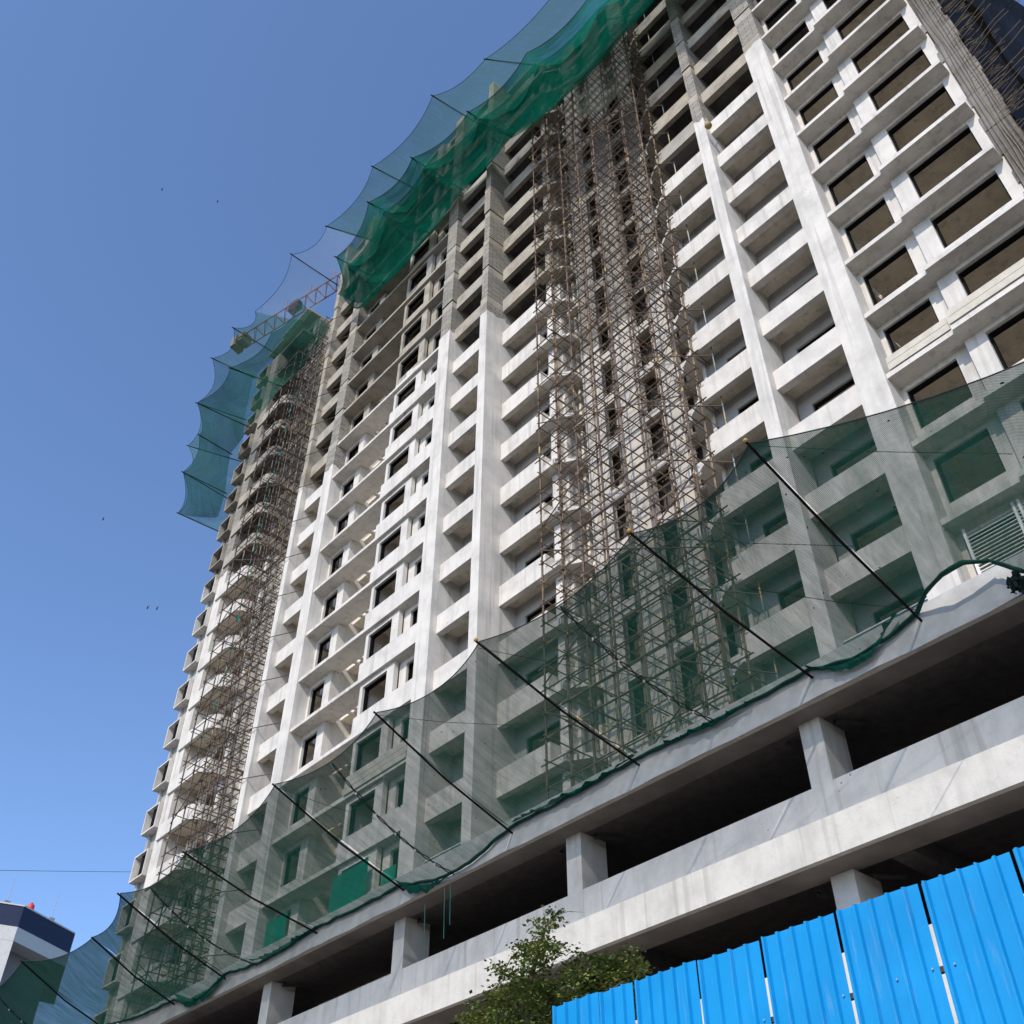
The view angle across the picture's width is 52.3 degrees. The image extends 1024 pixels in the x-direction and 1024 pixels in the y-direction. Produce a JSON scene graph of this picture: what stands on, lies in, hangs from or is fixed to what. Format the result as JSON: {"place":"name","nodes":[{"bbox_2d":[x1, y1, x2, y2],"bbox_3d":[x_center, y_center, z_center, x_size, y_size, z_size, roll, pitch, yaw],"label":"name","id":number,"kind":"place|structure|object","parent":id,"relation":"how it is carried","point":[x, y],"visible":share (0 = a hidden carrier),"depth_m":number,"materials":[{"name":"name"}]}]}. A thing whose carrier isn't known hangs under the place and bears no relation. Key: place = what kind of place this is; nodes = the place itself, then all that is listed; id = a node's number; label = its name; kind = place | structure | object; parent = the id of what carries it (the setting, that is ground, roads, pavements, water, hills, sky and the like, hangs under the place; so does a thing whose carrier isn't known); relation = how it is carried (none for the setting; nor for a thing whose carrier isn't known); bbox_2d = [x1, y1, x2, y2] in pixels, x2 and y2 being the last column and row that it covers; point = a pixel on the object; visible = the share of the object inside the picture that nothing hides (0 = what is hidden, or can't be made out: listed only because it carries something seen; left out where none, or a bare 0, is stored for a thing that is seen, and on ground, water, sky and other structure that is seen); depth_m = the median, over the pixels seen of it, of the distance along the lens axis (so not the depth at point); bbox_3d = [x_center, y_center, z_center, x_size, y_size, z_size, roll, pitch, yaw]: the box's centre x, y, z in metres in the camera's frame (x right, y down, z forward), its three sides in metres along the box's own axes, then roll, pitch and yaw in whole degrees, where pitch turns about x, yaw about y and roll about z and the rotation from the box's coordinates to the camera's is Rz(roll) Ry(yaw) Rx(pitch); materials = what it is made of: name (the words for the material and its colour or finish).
{"place":"outdoors","nodes":[
{"label":"outdoors","id":0,"kind":"place"},
{"bbox_2d":[0,901,74,985],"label":"white block","id":1,"kind":"structure","parent":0,"point":[27,933],"depth_m":76.47,"materials":[{"name":"paint"}]},
{"bbox_2d":[28,903,34,909],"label":"warning light","id":2,"kind":"object","parent":1,"relation":"on","point":[31,905],"visible":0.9,"depth_m":77.58,"materials":[{"name":"red plastic"}]},
{"bbox_2d":[0,0,1023,1014],"label":"sky","id":3,"kind":"structure","parent":0,"point":[119,292],"materials":[{"name":"blue"}]},
{"label":"ground","id":4,"kind":"structure","parent":0,"visible":0},
{"bbox_2d":[453,905,654,1023],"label":"tree","id":5,"kind":"object","parent":4,"relation":"on","point":[597,977],"visible":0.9,"depth_m":17.74,"materials":[{"name":"green plant"}]},
{"bbox_2d":[161,594,1023,1023],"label":"parking podium","id":6,"kind":"object","parent":4,"relation":"on","point":[903,770],"visible":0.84,"depth_m":25.10,"materials":[{"name":"paint"}]},
{"bbox_2d":[147,311,351,945],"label":"pipe scaffold","id":7,"kind":"object","parent":6,"relation":"on","point":[282,540],"visible":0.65,"depth_m":65.98,"materials":[{"name":"metal"}]},
{"bbox_2d":[178,300,329,517],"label":"catch net","id":8,"kind":"object","parent":7,"relation":"attached to","point":[252,398],"visible":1,"depth_m":82.58,"materials":[{"name":"fabric"}]},
{"bbox_2d":[0,361,1023,1023],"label":"catch net","id":9,"kind":"object","parent":6,"relation":"attached to","point":[278,845],"visible":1,"depth_m":25.58,"materials":[{"name":"fabric"}]},
{"bbox_2d":[424,908,424,937],"bbox_3d":[-2.608,12.306,31.092,0.023,1.239,0.098,31,-51,-29],"label":"loose string","id":10,"kind":"object","parent":9,"relation":"hanging from","point":[424,922],"visible":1,"depth_m":31.12,"materials":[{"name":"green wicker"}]},
{"bbox_2d":[443,887,444,938],"bbox_3d":[-1.994,11.770,30.634,0.023,1.530,0.088,31,-51,-29],"label":"loose string","id":11,"kind":"object","parent":9,"relation":"hanging from","point":[444,907],"visible":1,"depth_m":30.82,"materials":[{"name":"green fabric"}]},
{"bbox_2d":[115,0,1023,1023],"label":"apartment tower","id":12,"kind":"structure","parent":6,"relation":"on","point":[847,180],"depth_m":48.34,"materials":[{"name":"paint"}]},
{"bbox_2d":[0,870,108,871],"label":"overhead wire","id":13,"kind":"object","parent":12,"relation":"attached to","point":[69,871],"visible":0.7,"depth_m":59.21,"materials":[{"name":"black metal"}]},
{"bbox_2d":[128,848,152,885],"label":"box window","id":14,"kind":"structure","parent":12,"relation":"in","point":[141,862],"depth_m":62.09,"materials":[{"name":"paint"}]},
{"bbox_2d":[141,802,163,837],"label":"box window","id":15,"kind":"structure","parent":12,"relation":"in","point":[153,815],"depth_m":64.09,"materials":[{"name":"paint"}]},
{"bbox_2d":[152,758,174,792],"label":"box window","id":16,"kind":"structure","parent":12,"relation":"in","point":[163,774],"depth_m":66.11,"materials":[{"name":"paint"}]},
{"bbox_2d":[163,717,184,750],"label":"box window","id":17,"kind":"structure","parent":12,"relation":"in","point":[174,731],"depth_m":68.15,"materials":[{"name":"paint"}]},
{"bbox_2d":[173,678,194,710],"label":"box window","id":18,"kind":"structure","parent":12,"relation":"in","point":[183,695],"depth_m":70.15,"materials":[{"name":"paint"}]},
{"bbox_2d":[183,642,202,673],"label":"box window","id":19,"kind":"structure","parent":12,"relation":"in","point":[193,655],"depth_m":72.19,"materials":[{"name":"paint"}]},
{"bbox_2d":[192,607,211,638],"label":"box window","id":20,"kind":"structure","parent":12,"relation":"in","point":[201,623],"depth_m":74.20,"materials":[{"name":"paint"}]},
{"bbox_2d":[200,574,219,604],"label":"box window","id":21,"kind":"structure","parent":12,"relation":"in","point":[209,591],"depth_m":76.19,"materials":[{"name":"paint"}]},
{"bbox_2d":[208,543,227,572],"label":"box window","id":22,"kind":"structure","parent":12,"relation":"in","point":[217,560],"depth_m":78.21,"materials":[{"name":"paint"}]},
{"bbox_2d":[216,514,234,542],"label":"box window","id":23,"kind":"structure","parent":12,"relation":"in","point":[225,528],"depth_m":80.26,"materials":[{"name":"paint"}]},
{"bbox_2d":[224,486,241,513],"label":"box window","id":24,"kind":"structure","parent":12,"relation":"in","point":[232,500],"depth_m":82.24,"materials":[{"name":"paint"}]},
{"bbox_2d":[177,312,301,531],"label":"catch net","id":25,"kind":"object","parent":12,"relation":"attached to","point":[226,360],"visible":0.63,"depth_m":88.29,"materials":[{"name":"fabric"}]},
{"bbox_2d":[231,459,247,486],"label":"box window","id":26,"kind":"structure","parent":12,"relation":"in","point":[239,473],"depth_m":84.26,"materials":[{"name":"paint"}]},
{"bbox_2d":[237,433,254,460],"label":"box window","id":27,"kind":"structure","parent":12,"relation":"in","point":[245,448],"depth_m":86.25,"materials":[{"name":"paint"}]},
{"bbox_2d":[244,409,259,435],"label":"box window","id":28,"kind":"structure","parent":12,"relation":"in","point":[253,426],"depth_m":88.10,"materials":[{"name":"paint"}]},
{"bbox_2d":[251,387,263,410],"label":"box window","id":29,"kind":"structure","parent":12,"relation":"in","point":[263,387],"depth_m":90.28,"materials":[{"name":"paint"}]},
{"bbox_2d":[256,364,269,388],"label":"box window","id":30,"kind":"structure","parent":12,"relation":"in","point":[269,364],"depth_m":92.37,"materials":[{"name":"paint"}]},
{"bbox_2d":[230,269,340,354],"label":"tower crane","id":31,"kind":"object","parent":12,"relation":"on","point":[292,306],"visible":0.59,"depth_m":102.09,"materials":[{"name":"metal"}]},
{"bbox_2d":[256,227,337,310],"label":"catch net","id":32,"kind":"object","parent":12,"relation":"attached to","point":[306,272],"visible":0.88,"depth_m":83.78,"materials":[{"name":"fabric"}]},
{"bbox_2d":[301,733,316,767],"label":"window","id":33,"kind":"structure","parent":12,"relation":"in","point":[312,738],"depth_m":52.67,"materials":[{"name":"black metal"}]},
{"bbox_2d":[309,683,323,714],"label":"window","id":34,"kind":"structure","parent":12,"relation":"in","point":[320,687],"depth_m":54.72,"materials":[{"name":"black metal"}]},
{"bbox_2d":[317,636,330,664],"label":"window","id":35,"kind":"structure","parent":12,"relation":"in","point":[326,641],"depth_m":56.76,"materials":[{"name":"black metal"}]},
{"bbox_2d":[324,592,337,617],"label":"window","id":36,"kind":"structure","parent":12,"relation":"in","point":[333,597],"depth_m":58.83,"materials":[{"name":"black metal"}]},
{"bbox_2d":[331,551,343,574],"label":"window","id":37,"kind":"structure","parent":12,"relation":"in","point":[337,558],"depth_m":60.88,"materials":[{"name":"black metal"}]},
{"bbox_2d":[337,514,348,533],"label":"window","id":38,"kind":"structure","parent":12,"relation":"in","point":[345,518],"depth_m":62.91,"materials":[{"name":"black glass"}]},
{"bbox_2d":[343,478,353,495],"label":"window","id":39,"kind":"structure","parent":12,"relation":"in","point":[346,486],"depth_m":64.95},
{"bbox_2d":[348,445,358,460],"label":"window","id":40,"kind":"structure","parent":12,"relation":"in","point":[356,448],"depth_m":67.01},
{"bbox_2d":[354,413,363,426],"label":"window","id":41,"kind":"structure","parent":12,"relation":"in","point":[359,418],"depth_m":69.08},
{"bbox_2d":[358,383,367,396],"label":"window","id":42,"kind":"structure","parent":12,"relation":"in","point":[360,392],"depth_m":71.05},
{"bbox_2d":[363,355,371,366],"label":"window","id":43,"kind":"structure","parent":12,"relation":"in","point":[370,357],"depth_m":73.09,"materials":[{"name":"black metal"}]},
{"bbox_2d":[362,673,386,711],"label":"window","id":44,"kind":"structure","parent":12,"relation":"in","point":[366,694],"depth_m":49.05,"materials":[{"name":"black metal"}]},
{"bbox_2d":[369,621,391,657],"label":"window","id":45,"kind":"structure","parent":12,"relation":"in","point":[387,626],"depth_m":51.06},
{"bbox_2d":[374,573,396,607],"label":"window","id":46,"kind":"structure","parent":12,"relation":"in","point":[392,578],"depth_m":53.10,"materials":[{"name":"black metal"}]},
{"bbox_2d":[380,529,400,560],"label":"window","id":47,"kind":"structure","parent":12,"relation":"in","point":[397,533],"depth_m":55.15,"materials":[{"name":"black metal"}]},
{"bbox_2d":[385,488,404,517],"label":"window","id":48,"kind":"structure","parent":12,"relation":"in","point":[402,491],"depth_m":57.17,"materials":[{"name":"black"}]},
{"bbox_2d":[389,449,408,478],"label":"window","id":49,"kind":"structure","parent":12,"relation":"in","point":[405,454],"depth_m":59.19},
{"bbox_2d":[393,414,411,441],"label":"window","id":50,"kind":"structure","parent":12,"relation":"in","point":[409,418],"depth_m":61.23,"materials":[{"name":"black metal"}]},
{"bbox_2d":[397,380,415,406],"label":"window","id":51,"kind":"structure","parent":12,"relation":"in","point":[412,384],"depth_m":63.27,"materials":[{"name":"black metal"}]},
{"bbox_2d":[401,348,418,377],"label":"window","id":52,"kind":"structure","parent":12,"relation":"in","point":[415,353],"depth_m":65.26,"materials":[{"name":"black metal"}]},
{"bbox_2d":[408,661,413,680],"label":"window","id":53,"kind":"structure","parent":12,"relation":"in","point":[411,665],"depth_m":47.70,"materials":[{"name":"black metal"}]},
{"bbox_2d":[404,319,421,346],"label":"window","id":54,"kind":"structure","parent":12,"relation":"in","point":[407,335],"depth_m":67.29,"materials":[{"name":"black metal"}]},
{"bbox_2d":[412,609,417,625],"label":"window","id":55,"kind":"structure","parent":12,"relation":"in","point":[415,613],"depth_m":49.76,"materials":[{"name":"black metal"}]},
{"bbox_2d":[407,291,424,318],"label":"window","id":56,"kind":"structure","parent":12,"relation":"in","point":[410,307],"depth_m":69.30,"materials":[{"name":"black metal"}]},
{"bbox_2d":[410,265,426,291],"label":"window","id":57,"kind":"structure","parent":12,"relation":"in","point":[424,269],"depth_m":71.35,"materials":[{"name":"black metal"}]},
{"bbox_2d":[416,561,421,574],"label":"window","id":58,"kind":"structure","parent":12,"relation":"in","point":[419,564],"depth_m":51.81,"materials":[{"name":"black metal"}]},
{"bbox_2d":[413,240,429,265],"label":"window","id":59,"kind":"structure","parent":12,"relation":"in","point":[420,251],"depth_m":73.40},
{"bbox_2d":[420,516,424,528],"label":"window","id":60,"kind":"structure","parent":12,"relation":"in","point":[423,519],"depth_m":53.84,"materials":[{"name":"black glass"}]},
{"bbox_2d":[424,474,428,484],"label":"window","id":61,"kind":"structure","parent":12,"relation":"in","point":[426,478],"depth_m":55.88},
{"bbox_2d":[435,334,440,349],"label":"window","id":62,"kind":"structure","parent":12,"relation":"in","point":[437,339],"depth_m":63.91,"materials":[{"name":"black metal"}]},
{"bbox_2d":[438,306,441,317],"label":"window","id":63,"kind":"structure","parent":12,"relation":"in","point":[439,310],"depth_m":65.97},
{"bbox_2d":[440,277,444,288],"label":"window","id":64,"kind":"structure","parent":12,"relation":"in","point":[441,284],"depth_m":68.00,"materials":[{"name":"black metal"}]},
{"bbox_2d":[325,0,586,238],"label":"catch net","id":65,"kind":"object","parent":12,"relation":"attached to","point":[384,162],"visible":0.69,"depth_m":72.47,"materials":[{"name":"fabric"}]},
{"bbox_2d":[334,0,653,308],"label":"catch net","id":66,"kind":"object","parent":12,"relation":"attached to","point":[387,251],"visible":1,"depth_m":67.39,"materials":[{"name":"fabric"}]},
{"bbox_2d":[526,495,551,514],"bbox_3d":[1.349,0.413,47.931,0.160,2.040,1.900,31,-51,-29],"label":"balcony door","id":67,"kind":"structure","parent":12,"relation":"in","point":[548,499],"depth_m":48.37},
{"bbox_2d":[527,544,553,565],"bbox_3d":[1.343,2.625,45.904,0.160,2.040,1.900,31,-51,-29],"label":"balcony door","id":68,"kind":"structure","parent":12,"relation":"in","point":[544,552],"depth_m":46.63,"materials":[{"name":"black metal"}]},
{"bbox_2d":[527,598,555,622],"bbox_3d":[1.336,4.837,43.877,0.160,2.040,1.900,31,-51,-29],"label":"balcony door","id":69,"kind":"structure","parent":12,"relation":"in","point":[553,601],"depth_m":44.66,"materials":[{"name":"black metal"}]},
{"bbox_2d":[704,119,711,129],"bbox_3d":[8.952,-17.848,47.669,0.402,1.076,0.344,3,-43,-3],"label":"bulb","id":70,"kind":"object","parent":12,"relation":"hanging from","point":[708,125],"visible":1,"depth_m":47.31,"materials":[{"name":"glass"}]},
{"bbox_2d":[739,397,758,413],"bbox_3d":[9.431,-3.600,39.084,0.160,2.040,1.850,31,-51,-29],"label":"balcony door","id":71,"kind":"structure","parent":12,"relation":"in","point":[754,401],"depth_m":39.98,"materials":[{"name":"black metal"}]},
{"bbox_2d":[765,0,796,29],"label":"window","id":72,"kind":"structure","parent":12,"relation":"in","point":[787,2],"depth_m":49.73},
{"bbox_2d":[776,22,808,58],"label":"window","id":73,"kind":"structure","parent":12,"relation":"in","point":[803,25],"depth_m":47.65,"materials":[{"name":"black metal"}]},
{"bbox_2d":[787,51,822,90],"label":"window","id":74,"kind":"structure","parent":12,"relation":"in","point":[813,57],"depth_m":45.63,"materials":[{"name":"black metal"}]},
{"bbox_2d":[798,324,834,352],"bbox_3d":[11.149,-5.597,36.915,0.160,2.060,1.950,31,-51,-29],"label":"balcony door","id":75,"kind":"structure","parent":12,"relation":"in","point":[832,326],"depth_m":37.65,"materials":[{"name":"black metal"}]},
{"bbox_2d":[800,83,838,124],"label":"window","id":76,"kind":"structure","parent":12,"relation":"in","point":[829,87],"depth_m":43.59,"materials":[{"name":"black metal"}]},
{"bbox_2d":[823,0,829,8],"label":"window","id":77,"kind":"structure","parent":12,"relation":"in","point":[825,1],"depth_m":46.24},
{"bbox_2d":[813,117,854,163],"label":"window","id":78,"kind":"structure","parent":12,"relation":"in","point":[846,121],"depth_m":41.55,"materials":[{"name":"black metal"}]},
{"bbox_2d":[814,379,854,411],"bbox_3d":[11.142,-3.385,34.888,0.160,2.060,1.950,31,-51,-29],"label":"balcony door","id":79,"kind":"structure","parent":12,"relation":"in","point":[851,382],"depth_m":35.65,"materials":[{"name":"black metal"}]},
{"bbox_2d":[828,156,873,205],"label":"window","id":80,"kind":"structure","parent":12,"relation":"in","point":[861,161],"depth_m":39.51,"materials":[{"name":"black metal"}]},
{"bbox_2d":[837,0,873,39],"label":"window","id":81,"kind":"structure","parent":12,"relation":"in","point":[868,2],"depth_m":44.04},
{"bbox_2d":[845,199,894,253],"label":"window","id":82,"kind":"structure","parent":12,"relation":"in","point":[882,202],"depth_m":37.47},
{"bbox_2d":[853,16,909,72],"bbox_3d":[14.700,-18.340,41.292,0.190,1.720,2.330,31,-51,-29],"label":"window","id":83,"kind":"structure","parent":12,"relation":"in","point":[901,19],"depth_m":41.81,"materials":[{"name":"black metal"}]},
{"bbox_2d":[864,246,917,304],"bbox_3d":[12.743,-7.851,34.968,0.180,1.700,1.680,31,-51,-29],"label":"window","id":84,"kind":"structure","parent":12,"relation":"in","point":[903,250],"depth_m":35.45,"materials":[{"name":"black metal"}]},
{"bbox_2d":[869,49,930,110],"bbox_3d":[14.693,-16.128,39.265,0.190,1.720,2.330,31,-51,-29],"label":"window","id":85,"kind":"structure","parent":12,"relation":"in","point":[920,53],"depth_m":39.79,"materials":[{"name":"black metal"}]},
{"bbox_2d":[884,300,938,352],"bbox_3d":[12.737,-5.639,32.941,0.180,1.700,1.680,31,-51,-29],"label":"window","id":86,"kind":"structure","parent":12,"relation":"in","point":[928,303],"depth_m":33.46,"materials":[{"name":"black metal"}]},
{"bbox_2d":[888,86,954,151],"bbox_3d":[14.687,-13.916,37.239,0.190,1.720,2.330,31,-51,-29],"label":"window","id":87,"kind":"structure","parent":12,"relation":"in","point":[943,89],"depth_m":37.74,"materials":[{"name":"black metal"}]},
{"bbox_2d":[908,360,966,426],"bbox_3d":[12.730,-3.427,30.915,0.180,1.700,1.680,31,-51,-29],"label":"window","id":88,"kind":"structure","parent":12,"relation":"in","point":[953,365],"depth_m":31.46,"materials":[{"name":"black metal"}]},
{"bbox_2d":[909,127,981,197],"bbox_3d":[14.680,-11.704,35.212,0.190,1.720,2.330,31,-51,-29],"label":"window","id":89,"kind":"structure","parent":12,"relation":"in","point":[963,134],"depth_m":35.71,"materials":[{"name":"black metal"}]},
{"bbox_2d":[932,173,1011,247],"bbox_3d":[14.674,-9.492,33.185,0.190,1.720,2.330,31,-51,-29],"label":"window","id":90,"kind":"structure","parent":12,"relation":"in","point":[995,177],"depth_m":33.68,"materials":[{"name":"black metal"}]},
{"bbox_2d":[938,0,1023,131],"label":"veil net","id":91,"kind":"object","parent":12,"relation":"hanging from","point":[1010,19],"visible":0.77,"depth_m":35.46,"materials":[{"name":"green fabric"}]},
{"bbox_2d":[958,228,1023,295],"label":"window","id":92,"kind":"structure","parent":12,"relation":"in","point":[1018,235],"depth_m":31.76,"materials":[{"name":"black metal"}]},
{"bbox_2d":[988,311,1023,368],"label":"window","id":93,"kind":"structure","parent":12,"relation":"in","point":[1019,317],"depth_m":29.94,"materials":[{"name":"black metal"}]},
{"bbox_2d":[119,555,1023,1023],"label":"edge sheeting","id":94,"kind":"object","parent":6,"relation":"attached to","point":[969,599],"visible":0.7,"depth_m":25.97,"materials":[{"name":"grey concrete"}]},
{"bbox_2d":[529,28,771,798],"bbox_3d":[4.796,-9.549,48.858,2.551,53.566,9.114,31,-51,-29],"label":"pipe scaffold","id":95,"kind":"object","parent":6,"relation":"on","point":[694,476],"visible":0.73,"depth_m":46.90,"materials":[{"name":"brown metal"}]},
{"bbox_2d":[552,846,1023,1023],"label":"site fence","id":96,"kind":"object","parent":4,"relation":"on","point":[896,971],"visible":1,"depth_m":9.60,"materials":[{"name":"metal"}]}
]}

